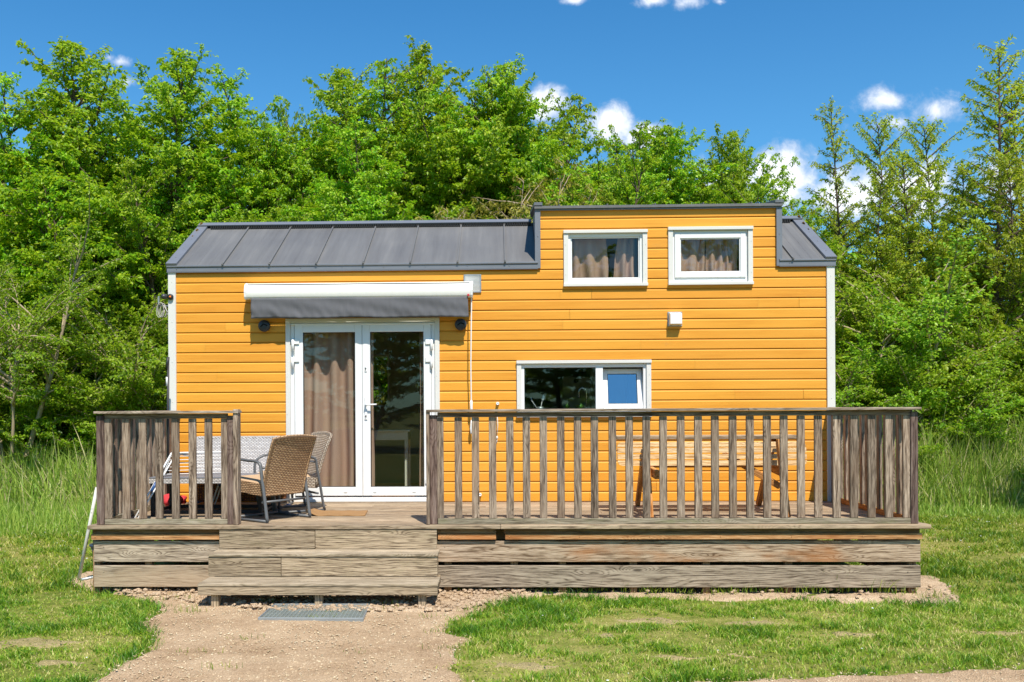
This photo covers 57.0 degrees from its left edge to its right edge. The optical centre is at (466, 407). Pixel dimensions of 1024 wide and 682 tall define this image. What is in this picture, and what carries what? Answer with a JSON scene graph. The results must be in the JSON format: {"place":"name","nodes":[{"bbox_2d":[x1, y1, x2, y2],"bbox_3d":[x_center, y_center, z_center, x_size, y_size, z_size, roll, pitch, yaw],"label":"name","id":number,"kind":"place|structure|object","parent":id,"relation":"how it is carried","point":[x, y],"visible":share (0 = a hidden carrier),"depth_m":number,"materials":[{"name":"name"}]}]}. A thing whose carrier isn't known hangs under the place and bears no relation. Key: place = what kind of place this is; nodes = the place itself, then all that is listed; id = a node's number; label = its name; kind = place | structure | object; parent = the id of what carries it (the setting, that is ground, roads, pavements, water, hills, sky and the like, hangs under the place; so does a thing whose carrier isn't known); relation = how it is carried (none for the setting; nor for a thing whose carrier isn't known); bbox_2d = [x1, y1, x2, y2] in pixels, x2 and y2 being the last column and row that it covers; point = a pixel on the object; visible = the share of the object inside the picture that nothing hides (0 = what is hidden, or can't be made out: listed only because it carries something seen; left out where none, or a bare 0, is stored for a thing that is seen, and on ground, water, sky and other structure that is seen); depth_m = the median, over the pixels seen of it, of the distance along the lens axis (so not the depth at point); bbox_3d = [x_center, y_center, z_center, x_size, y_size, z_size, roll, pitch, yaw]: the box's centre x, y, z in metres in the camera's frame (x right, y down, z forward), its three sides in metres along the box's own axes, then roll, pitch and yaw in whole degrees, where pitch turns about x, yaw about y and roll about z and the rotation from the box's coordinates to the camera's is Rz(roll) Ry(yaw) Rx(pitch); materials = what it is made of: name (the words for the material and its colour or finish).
{"place":"outdoors","nodes":[
{"label":"outdoors","id":0,"kind":"place"},
{"bbox_2d":[0,495,96,536],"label":"meadow grass","id":1,"kind":"structure","parent":0,"point":[11,520],"depth_m":14.15,"materials":[{"name":"green plant"}]},
{"bbox_2d":[95,576,533,681],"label":"path","id":2,"kind":"structure","parent":0,"point":[250,666],"depth_m":7.00,"materials":[{"name":"beige gravel"}]},
{"bbox_2d":[258,604,369,621],"bbox_3d":[-1.304,1.789,8.181,0.894,0.040,0.582,0,0,2],"label":"metal grate","id":3,"kind":"object","parent":2,"relation":"on","point":[351,615],"visible":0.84,"depth_m":8.07,"materials":[{"name":"metal"}]},
{"bbox_2d":[0,516,1023,681],"bbox_3d":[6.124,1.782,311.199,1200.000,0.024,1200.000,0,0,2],"label":"ground","id":4,"kind":"structure","parent":0,"point":[573,642],"depth_m":7.35,"materials":[{"name":"green plant"}]},
{"bbox_2d":[0,637,81,648],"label":"bare earth","id":5,"kind":"structure","parent":4,"relation":"on","point":[23,642],"depth_m":7.26,"materials":[{"name":"beige soil"}]},
{"bbox_2d":[0,394,98,469],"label":"bush","id":6,"kind":"object","parent":4,"relation":"on","point":[25,442],"visible":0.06,"depth_m":16.68,"materials":[{"name":"green plant"}]},
{"bbox_2d":[0,343,102,461],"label":"bush","id":7,"kind":"object","parent":4,"relation":"on","point":[5,435],"visible":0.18,"depth_m":16.72,"materials":[{"name":"green plant"}]},
{"bbox_2d":[0,208,102,411],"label":"bush","id":8,"kind":"object","parent":4,"relation":"on","point":[4,235],"visible":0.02,"depth_m":19.47,"materials":[{"name":"green plant"}]},
{"bbox_2d":[0,304,104,456],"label":"bush","id":9,"kind":"object","parent":4,"relation":"on","point":[37,371],"visible":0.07,"depth_m":17.51,"materials":[{"name":"green plant"}]},
{"bbox_2d":[0,83,105,310],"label":"broadleaf tree","id":10,"kind":"object","parent":4,"relation":"on","point":[9,180],"visible":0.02,"depth_m":20.86,"materials":[{"name":"green plant"}]},
{"bbox_2d":[0,172,125,496],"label":"pale stemmed tree","id":11,"kind":"object","parent":4,"relation":"on","point":[29,323],"visible":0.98,"depth_m":15.97,"materials":[{"name":"green plant"}]},
{"bbox_2d":[0,435,135,520],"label":"reeds","id":12,"kind":"object","parent":4,"relation":"on","point":[32,479],"visible":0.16,"depth_m":15.52,"materials":[{"name":"green plant"}]},
{"bbox_2d":[4,397,142,471],"bbox_3d":[-6.603,0.604,17.104,2.146,2.535,3.288,0,0,32],"label":"bush","id":13,"kind":"object","parent":4,"relation":"on","point":[83,441],"visible":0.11,"depth_m":16.29,"materials":[{"name":"green plant"}]},
{"bbox_2d":[0,278,167,484],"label":"bush","id":14,"kind":"object","parent":4,"relation":"on","point":[86,345],"visible":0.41,"depth_m":16.51,"materials":[{"name":"green plant"}]},
{"bbox_2d":[0,195,167,457],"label":"bush","id":15,"kind":"object","parent":4,"relation":"on","point":[49,272],"visible":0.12,"depth_m":17.64,"materials":[{"name":"green plant"}]},
{"bbox_2d":[1,227,167,455],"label":"bush","id":16,"kind":"object","parent":4,"relation":"on","point":[59,394],"visible":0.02,"depth_m":17.58,"materials":[{"name":"green plant"}]},
{"bbox_2d":[0,71,169,281],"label":"broadleaf tree","id":17,"kind":"object","parent":4,"relation":"on","point":[36,155],"visible":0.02,"depth_m":20.89,"materials":[{"name":"green plant"}]},
{"bbox_2d":[0,524,178,594],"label":"grass","id":18,"kind":"structure","parent":4,"relation":"on","point":[57,582],"depth_m":10.90,"materials":[{"name":"green plant"}]},
{"bbox_2d":[29,304,167,455],"bbox_3d":[-5.617,-0.250,17.115,4.125,4.240,2.693,0,0,-37],"label":"bush","id":19,"kind":"object","parent":4,"relation":"on","point":[153,374],"visible":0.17,"depth_m":16.37,"materials":[{"name":"green plant"}]},
{"bbox_2d":[0,36,202,318],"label":"broadleaf tree","id":20,"kind":"object","parent":4,"relation":"on","point":[76,141],"visible":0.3,"depth_m":20.03,"materials":[{"name":"green plant"}]},
{"bbox_2d":[0,125,240,372],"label":"broadleaf tree","id":21,"kind":"object","parent":4,"relation":"on","point":[34,203],"visible":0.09,"depth_m":18.93,"materials":[{"name":"green plant"}]},
{"bbox_2d":[20,43,279,394],"bbox_3d":[-6.126,-2.834,19.952,5.220,9.399,6.974,0,0,22],"label":"broadleaf tree","id":22,"kind":"object","parent":4,"relation":"on","point":[178,112],"visible":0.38,"depth_m":18.98,"materials":[{"name":"green plant"}]},
{"bbox_2d":[77,217,222,411],"bbox_3d":[-5.943,-0.760,18.776,5.013,5.831,4.806,0,0,-8],"label":"bush","id":23,"kind":"object","parent":4,"relation":"on","point":[161,274],"visible":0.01,"depth_m":18.02,"materials":[{"name":"green plant"}]},
{"bbox_2d":[52,150,308,395],"bbox_3d":[-5.262,-1.464,18.503,4.807,6.690,4.788,0,0,-3],"label":"broadleaf tree","id":24,"kind":"object","parent":4,"relation":"on","point":[137,239],"visible":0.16,"depth_m":17.59,"materials":[{"name":"green plant"}]},
{"bbox_2d":[203,95,351,221],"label":"broadleaf tree","id":25,"kind":"object","parent":4,"relation":"on","point":[280,111],"visible":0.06,"depth_m":21.55,"materials":[{"name":"green plant"}]},
{"bbox_2d":[232,122,323,221],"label":"broadleaf tree","id":26,"kind":"object","parent":4,"relation":"on","point":[266,143],"visible":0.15,"depth_m":21.05,"materials":[{"name":"green plant"}]},
{"bbox_2d":[171,63,407,221],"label":"broadleaf tree","id":27,"kind":"object","parent":4,"relation":"on","point":[236,103],"visible":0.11,"depth_m":21.25,"materials":[{"name":"green plant"}]},
{"bbox_2d":[198,529,440,606],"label":"wooden steps","id":28,"kind":"structure","parent":4,"relation":"on","point":[329,554],"depth_m":8.77,"materials":[{"name":"brown wood"}]},
{"bbox_2d":[274,115,417,404],"bbox_3d":[-2.240,-1.890,19.496,5.098,7.517,6.043,0,0,7],"label":"broadleaf tree","id":29,"kind":"object","parent":4,"relation":"on","point":[365,197],"visible":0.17,"depth_m":18.29,"materials":[{"name":"green plant"}]},
{"bbox_2d":[257,63,451,221],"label":"broadleaf tree","id":30,"kind":"object","parent":4,"relation":"on","point":[345,109],"visible":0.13,"depth_m":22.21,"materials":[{"name":"green plant"}]},
{"bbox_2d":[311,162,418,403],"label":"broadleaf tree","id":31,"kind":"object","parent":4,"relation":"on","point":[363,186],"visible":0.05,"depth_m":17.91,"materials":[{"name":"green plant"}]},
{"bbox_2d":[224,58,509,221],"bbox_3d":[-2.900,-3.267,23.977,9.347,10.465,7.174,0,0,41],"label":"broadleaf tree","id":32,"kind":"object","parent":4,"relation":"on","point":[393,109],"visible":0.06,"depth_m":22.18,"materials":[{"name":"green plant"}]},
{"bbox_2d":[373,205,470,404],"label":"willow tree","id":33,"kind":"object","parent":4,"relation":"on","point":[382,368],"visible":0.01,"depth_m":17.89,"materials":[{"name":"green plant"}]},
{"bbox_2d":[323,63,529,219],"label":"broadleaf tree","id":34,"kind":"object","parent":4,"relation":"on","point":[446,166],"visible":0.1,"depth_m":21.43,"materials":[{"name":"green plant"}]},
{"bbox_2d":[336,35,552,220],"bbox_3d":[-1.259,-3.695,23.666,7.094,11.069,5.310,0,0,13],"label":"broadleaf tree","id":35,"kind":"object","parent":4,"relation":"on","point":[419,56],"visible":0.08,"depth_m":23.39,"materials":[{"name":"green plant"}]},
{"bbox_2d":[383,72,537,220],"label":"broadleaf tree","id":36,"kind":"object","parent":4,"relation":"on","point":[477,174],"visible":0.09,"depth_m":21.75,"materials":[{"name":"green plant"}]},
{"bbox_2d":[377,175,548,404],"bbox_3d":[0.237,-1.303,18.324,5.023,6.296,4.335,0,0,14],"label":"willow tree","id":37,"kind":"object","parent":4,"relation":"on","point":[525,200],"visible":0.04,"depth_m":17.83,"materials":[{"name":"green plant"}]},
{"bbox_2d":[307,82,624,219],"bbox_3d":[0.475,-3.430,23.877,7.575,10.584,7.606,0,0,8],"label":"broadleaf tree","id":38,"kind":"object","parent":4,"relation":"on","point":[453,116],"visible":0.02,"depth_m":22.31,"materials":[{"name":"green plant"}]},
{"bbox_2d":[165,199,836,540],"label":"tiny house","id":39,"kind":"structure","parent":4,"relation":"on","point":[756,329],"depth_m":11.23,"materials":[{"name":"orange paint"}]},
{"bbox_2d":[304,333,354,485],"bbox_3d":[-1.670,0.052,11.460,0.661,2.059,0.142,0,0,2],"label":"curtain","id":40,"kind":"object","parent":39,"relation":"hanging from","point":[329,382],"visible":0.72,"depth_m":11.46,"materials":[{"name":"beige fabric"}]},
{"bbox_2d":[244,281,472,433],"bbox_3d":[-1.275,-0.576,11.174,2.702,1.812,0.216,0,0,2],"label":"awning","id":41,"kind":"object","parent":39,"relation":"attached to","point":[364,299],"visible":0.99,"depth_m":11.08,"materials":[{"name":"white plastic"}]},
{"bbox_2d":[285,317,439,501],"bbox_3d":[-1.248,0.035,11.276,1.849,2.200,0.150,0,0,2],"label":"double door","id":42,"kind":"structure","parent":39,"relation":"in","point":[363,490],"depth_m":11.27,"materials":[{"name":"white plastic"}]},
{"bbox_2d":[371,333,374,485],"bbox_3d":[-1.178,0.049,11.431,0.112,2.059,0.056,0,0,10],"label":"curtain","id":43,"kind":"object","parent":39,"relation":"hanging from","point":[372,414],"visible":0.3,"depth_m":11.42,"materials":[{"name":"beige fabric"}]},
{"bbox_2d":[374,429,412,485],"bbox_3d":[-1.173,0.700,12.404,0.897,0.802,0.450,0,0,2],"label":"white table","id":44,"kind":"object","parent":39,"relation":"on","point":[392,434],"visible":0.42,"depth_m":12.20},
{"bbox_2d":[419,332,431,495],"bbox_3d":[-0.487,0.045,11.410,0.180,2.059,0.081,0,0,2],"label":"curtain","id":45,"kind":"object","parent":39,"relation":"hanging from","point":[421,473],"visible":0.21,"depth_m":11.42,"materials":[{"name":"beige fabric"}]},
{"bbox_2d":[516,360,651,416],"bbox_3d":[1.393,-0.219,11.256,1.600,0.676,0.211,0,0,2],"label":"window","id":46,"kind":"structure","parent":39,"relation":"in","point":[601,375],"depth_m":11.20,"materials":[{"name":"white plastic"}]},
{"bbox_2d":[572,239,607,277],"bbox_3d":[1.452,-1.779,11.345,0.501,0.581,0.096,0,0,2],"label":"curtain","id":47,"kind":"object","parent":39,"relation":"hanging from","point":[589,258],"visible":0.73,"depth_m":11.33,"materials":[{"name":"beige fabric"}]},
{"bbox_2d":[563,229,647,286],"bbox_3d":[1.647,-1.769,11.194,0.997,0.670,0.105,0,0,2],"label":"window","id":48,"kind":"structure","parent":39,"relation":"in","point":[640,234],"depth_m":11.18,"materials":[{"name":"white plastic"}]},
{"bbox_2d":[614,239,634,276],"bbox_3d":[1.891,-1.782,11.330,0.277,0.581,0.088,0,0,5],"label":"curtain","id":49,"kind":"object","parent":39,"relation":"hanging from","point":[624,264],"visible":0.79,"depth_m":11.33,"materials":[{"name":"beige fabric"}]},
{"bbox_2d":[681,240,704,271],"bbox_3d":[2.671,-1.814,11.284,0.398,0.518,0.081,0,0,2],"label":"curtain","id":50,"kind":"object","parent":39,"relation":"hanging from","point":[692,255],"visible":0.64,"depth_m":11.28,"materials":[{"name":"beige fabric"}]},
{"bbox_2d":[667,226,753,284],"bbox_3d":[2.884,-1.790,11.154,1.001,0.689,0.105,0,0,2],"label":"window","id":51,"kind":"structure","parent":39,"relation":"in","point":[744,276],"depth_m":11.14,"materials":[{"name":"white plastic"}]},
{"bbox_2d":[705,239,737,270],"bbox_3d":[3.049,-1.815,11.278,0.387,0.520,0.084,0,0,2],"label":"curtain","id":52,"kind":"object","parent":39,"relation":"hanging from","point":[721,255],"visible":0.73,"depth_m":11.28,"materials":[{"name":"beige fabric"}]},
{"bbox_2d":[410,52,592,220],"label":"broadleaf tree","id":53,"kind":"object","parent":4,"relation":"on","point":[531,111],"visible":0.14,"depth_m":22.37,"materials":[{"name":"green plant"}]},
{"bbox_2d":[414,157,589,222],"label":"willow tree","id":54,"kind":"object","parent":4,"relation":"on","point":[526,209],"visible":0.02,"depth_m":18.87,"materials":[{"name":"green plant"}]},
{"bbox_2d":[87,501,930,593],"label":"wooden deck","id":55,"kind":"structure","parent":4,"relation":"on","point":[125,555],"depth_m":9.04,"materials":[{"name":"brown wood"}]},
{"bbox_2d":[93,409,241,524],"bbox_3d":[-2.895,0.585,10.209,1.440,1.120,2.189,0,0,2],"label":"deck railing","id":56,"kind":"object","parent":55,"relation":"on","point":[123,487],"visible":0.96,"depth_m":9.18,"materials":[{"name":"brown wood"}]},
{"bbox_2d":[149,473,271,515],"bbox_3d":[-2.725,0.939,10.159,1.202,0.408,0.624,0,0,2],"label":"coffee table","id":57,"kind":"object","parent":55,"relation":"on","point":[184,478],"visible":0.52,"depth_m":9.88,"materials":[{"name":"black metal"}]},
{"bbox_2d":[180,436,293,509],"bbox_3d":[-2.658,0.743,10.806,1.190,0.802,0.748,0,0,2],"label":"wicker sofa","id":58,"kind":"object","parent":55,"relation":"on","point":[253,447],"visible":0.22,"depth_m":11.02,"materials":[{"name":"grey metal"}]},
{"bbox_2d":[241,434,316,522],"bbox_3d":[-1.981,0.707,9.613,0.763,0.866,0.608,0,0,37],"label":"wicker armchair","id":59,"kind":"object","parent":55,"relation":"on","point":[287,464],"visible":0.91,"depth_m":9.44,"materials":[{"name":"brown wicker"}]},
{"bbox_2d":[253,431,332,512],"bbox_3d":[-1.912,0.707,10.420,0.763,0.866,0.608,0,0,-31],"label":"wicker armchair","id":60,"kind":"object","parent":55,"relation":"on","point":[322,442],"visible":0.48,"depth_m":10.37,"materials":[{"name":"beige wicker"}]},
{"bbox_2d":[426,407,921,524],"bbox_3d":[1.999,0.565,10.051,4.714,1.106,2.189,0,0,2],"label":"deck railing","id":61,"kind":"object","parent":55,"relation":"on","point":[856,447],"visible":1,"depth_m":9.02,"materials":[{"name":"brown wood"}]},
{"bbox_2d":[616,434,806,517],"bbox_3d":[2.559,0.720,10.044,1.952,0.838,1.295,0,0,2],"label":"picnic bench","id":62,"kind":"object","parent":55,"relation":"on","point":[758,447],"visible":0.44,"depth_m":9.81,"materials":[{"name":"brown wood"}]},
{"bbox_2d":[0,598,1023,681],"bbox_3d":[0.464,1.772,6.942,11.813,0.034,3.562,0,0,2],"label":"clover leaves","id":63,"kind":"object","parent":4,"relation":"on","point":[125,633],"visible":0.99,"depth_m":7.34,"materials":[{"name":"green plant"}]},
{"bbox_2d":[68,563,958,611],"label":"soil","id":64,"kind":"structure","parent":4,"relation":"on","point":[926,581],"depth_m":8.92,"materials":[{"name":"soil"}]},
{"bbox_2d":[84,564,945,669],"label":"grass sprigs","id":65,"kind":"object","parent":64,"relation":"on","point":[849,589],"depth_m":8.88,"materials":[{"name":"green plant"}]},
{"bbox_2d":[104,584,954,611],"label":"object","id":66,"kind":"object","parent":64,"relation":"on","point":[358,598],"visible":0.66,"depth_m":8.71,"materials":[{"name":"beige gravel"}]},
{"bbox_2d":[401,60,654,210],"bbox_3d":[1.252,-3.458,25.545,9.657,10.812,7.411,0,0,-32],"label":"broadleaf tree","id":67,"kind":"object","parent":4,"relation":"on","point":[582,117],"visible":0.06,"depth_m":25.46,"materials":[{"name":"green plant"}]},
{"bbox_2d":[451,65,618,218],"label":"broadleaf tree","id":68,"kind":"object","parent":4,"relation":"on","point":[556,149],"visible":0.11,"depth_m":22.75,"materials":[{"name":"green plant"}]},
{"bbox_2d":[553,143,692,205],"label":"broadleaf tree","id":69,"kind":"object","parent":4,"relation":"on","point":[629,176],"visible":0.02,"depth_m":19.20,"materials":[{"name":"green plant"}]},
{"bbox_2d":[579,121,689,204],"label":"broadleaf tree","id":70,"kind":"object","parent":4,"relation":"on","point":[619,146],"visible":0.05,"depth_m":22.91,"materials":[{"name":"green plant"}]},
{"bbox_2d":[559,117,727,204],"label":"broadleaf tree","id":71,"kind":"object","parent":4,"relation":"on","point":[640,139],"visible":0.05,"depth_m":23.58,"materials":[{"name":"green plant"}]},
{"bbox_2d":[552,126,742,203],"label":"broadleaf tree","id":72,"kind":"object","parent":4,"relation":"on","point":[686,163],"visible":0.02,"depth_m":24.00,"materials":[{"name":"green plant"}]},
{"bbox_2d":[576,127,718,202],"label":"broadleaf tree","id":73,"kind":"object","parent":4,"relation":"on","point":[595,166],"visible":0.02,"depth_m":23.64,"materials":[{"name":"green plant"}]},
{"bbox_2d":[620,125,738,203],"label":"broadleaf tree","id":74,"kind":"object","parent":4,"relation":"on","point":[683,173],"visible":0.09,"depth_m":22.96,"materials":[{"name":"green plant"}]},
{"bbox_2d":[654,121,789,215],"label":"broadleaf tree","id":75,"kind":"object","parent":4,"relation":"on","point":[737,185],"visible":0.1,"depth_m":23.23,"materials":[{"name":"green plant"}]},
{"bbox_2d":[707,128,770,202],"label":"broadleaf tree","id":76,"kind":"object","parent":4,"relation":"on","point":[738,173],"visible":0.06,"depth_m":24.33,"materials":[{"name":"green plant"}]},
{"bbox_2d":[700,145,846,240],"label":"broadleaf tree","id":77,"kind":"object","parent":4,"relation":"on","point":[757,161],"visible":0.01,"depth_m":24.03,"materials":[{"name":"green plant"}]},
{"bbox_2d":[710,172,845,254],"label":"broadleaf tree","id":78,"kind":"object","parent":4,"relation":"on","point":[760,188],"visible":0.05,"depth_m":20.93,"materials":[{"name":"green plant"}]},
{"bbox_2d":[805,96,903,347],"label":"cherry tree","id":79,"kind":"object","parent":4,"relation":"on","point":[837,233],"visible":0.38,"depth_m":21.14,"materials":[{"name":"green plant"}]},
{"bbox_2d":[697,668,1023,681],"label":"gravel lane","id":80,"kind":"structure","parent":4,"relation":"on","point":[963,676],"depth_m":6.16,"materials":[{"name":"beige gravel"}]},
{"bbox_2d":[835,345,945,448],"bbox_3d":[6.841,0.298,17.336,3.016,3.009,3.336,0,0,-43],"label":"bush","id":81,"kind":"object","parent":4,"relation":"on","point":[842,398],"visible":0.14,"depth_m":16.76,"materials":[{"name":"green plant"}]},
{"bbox_2d":[828,111,975,333],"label":"cherry tree","id":82,"kind":"object","parent":4,"relation":"on","point":[873,146],"visible":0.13,"depth_m":21.99,"materials":[{"name":"green plant"}]},
{"bbox_2d":[835,172,970,362],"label":"cherry tree","id":83,"kind":"object","parent":4,"relation":"on","point":[872,206],"visible":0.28,"depth_m":19.95,"materials":[{"name":"green plant"}]},
{"bbox_2d":[845,345,971,492],"bbox_3d":[8.369,0.348,17.698,2.447,2.890,3.749,0,0,27],"label":"bush","id":84,"kind":"object","parent":4,"relation":"on","point":[881,396],"visible":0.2,"depth_m":16.85,"materials":[{"name":"green plant"}]},
{"bbox_2d":[835,149,1011,354],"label":"cherry tree","id":85,"kind":"object","parent":4,"relation":"on","point":[909,280],"visible":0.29,"depth_m":19.84,"materials":[{"name":"green plant"}]},
{"bbox_2d":[836,299,1021,444],"bbox_3d":[8.870,-0.194,18.425,4.382,3.974,4.845,0,0,31],"label":"bush","id":86,"kind":"object","parent":4,"relation":"on","point":[915,362],"visible":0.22,"depth_m":17.18,"materials":[{"name":"green plant"}]},
{"bbox_2d":[835,228,1023,477],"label":"bush","id":87,"kind":"object","parent":4,"relation":"on","point":[915,335],"visible":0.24,"depth_m":17.03,"materials":[{"name":"green plant"}]},
{"bbox_2d":[835,246,1023,487],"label":"bush","id":88,"kind":"object","parent":4,"relation":"on","point":[860,293],"visible":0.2,"depth_m":17.70,"materials":[{"name":"green plant"}]},
{"bbox_2d":[843,408,1023,513],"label":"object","id":89,"kind":"object","parent":4,"relation":"on","point":[957,476],"visible":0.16,"depth_m":16.12,"materials":[{"name":"green plant"}]},
{"bbox_2d":[865,34,1023,351],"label":"cherry tree","id":90,"kind":"object","parent":4,"relation":"on","point":[975,209],"visible":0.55,"depth_m":19.60,"materials":[{"name":"green plant"}]},
{"bbox_2d":[867,160,1022,345],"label":"cherry tree","id":91,"kind":"object","parent":4,"relation":"on","point":[957,182],"visible":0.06,"depth_m":20.73,"materials":[{"name":"green plant"}]},
{"bbox_2d":[877,115,1023,311],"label":"cherry tree","id":92,"kind":"object","parent":4,"relation":"on","point":[932,203],"visible":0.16,"depth_m":22.99,"materials":[{"name":"green plant"}]},
{"bbox_2d":[884,278,1023,421],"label":"bush","id":93,"kind":"object","parent":4,"relation":"on","point":[978,341],"visible":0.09,"depth_m":18.21,"materials":[{"name":"green plant"}]},
{"bbox_2d":[912,70,1023,334],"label":"cherry tree","id":94,"kind":"object","parent":4,"relation":"on","point":[1003,109],"visible":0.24,"depth_m":20.51,"materials":[{"name":"green plant"}]},
{"bbox_2d":[922,314,1023,423],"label":"bush","id":95,"kind":"object","parent":4,"relation":"on","point":[1019,373],"visible":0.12,"depth_m":17.93,"materials":[{"name":"green plant"}]},
{"bbox_2d":[934,147,1023,364],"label":"cherry tree","id":96,"kind":"object","parent":4,"relation":"on","point":[1010,246],"visible":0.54,"depth_m":18.83,"materials":[{"name":"green plant"}]},
{"bbox_2d":[935,357,1023,456],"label":"bush","id":97,"kind":"object","parent":4,"relation":"on","point":[985,397],"visible":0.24,"depth_m":17.01,"materials":[{"name":"green plant"}]},
{"bbox_2d":[0,0,1023,300],"label":"sky","id":98,"kind":"structure","parent":0,"point":[764,67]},
{"bbox_2d":[560,377,589,408],"bbox_3d":[1.514,0.335,13.178,0.379,1.498,0.630,0,0,2],"label":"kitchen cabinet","id":99,"kind":"object","parent":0,"point":[570,387],"visible":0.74,"depth_m":12.89,"materials":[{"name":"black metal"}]},
{"bbox_2d":[587,368,626,408],"bbox_3d":[1.958,0.273,13.178,0.490,1.618,0.600,0,0,2],"label":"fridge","id":100,"kind":"object","parent":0,"point":[617,388],"visible":0.32,"depth_m":12.88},
{"bbox_2d":[819,509,1023,595],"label":"grass","id":101,"kind":"structure","parent":0,"point":[967,533],"depth_m":11.53,"materials":[{"name":"green plant"}]},
{"bbox_2d":[918,489,1023,517],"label":"meadow grass","id":102,"kind":"structure","parent":0,"point":[1004,508],"depth_m":15.38,"materials":[{"name":"green plant"}]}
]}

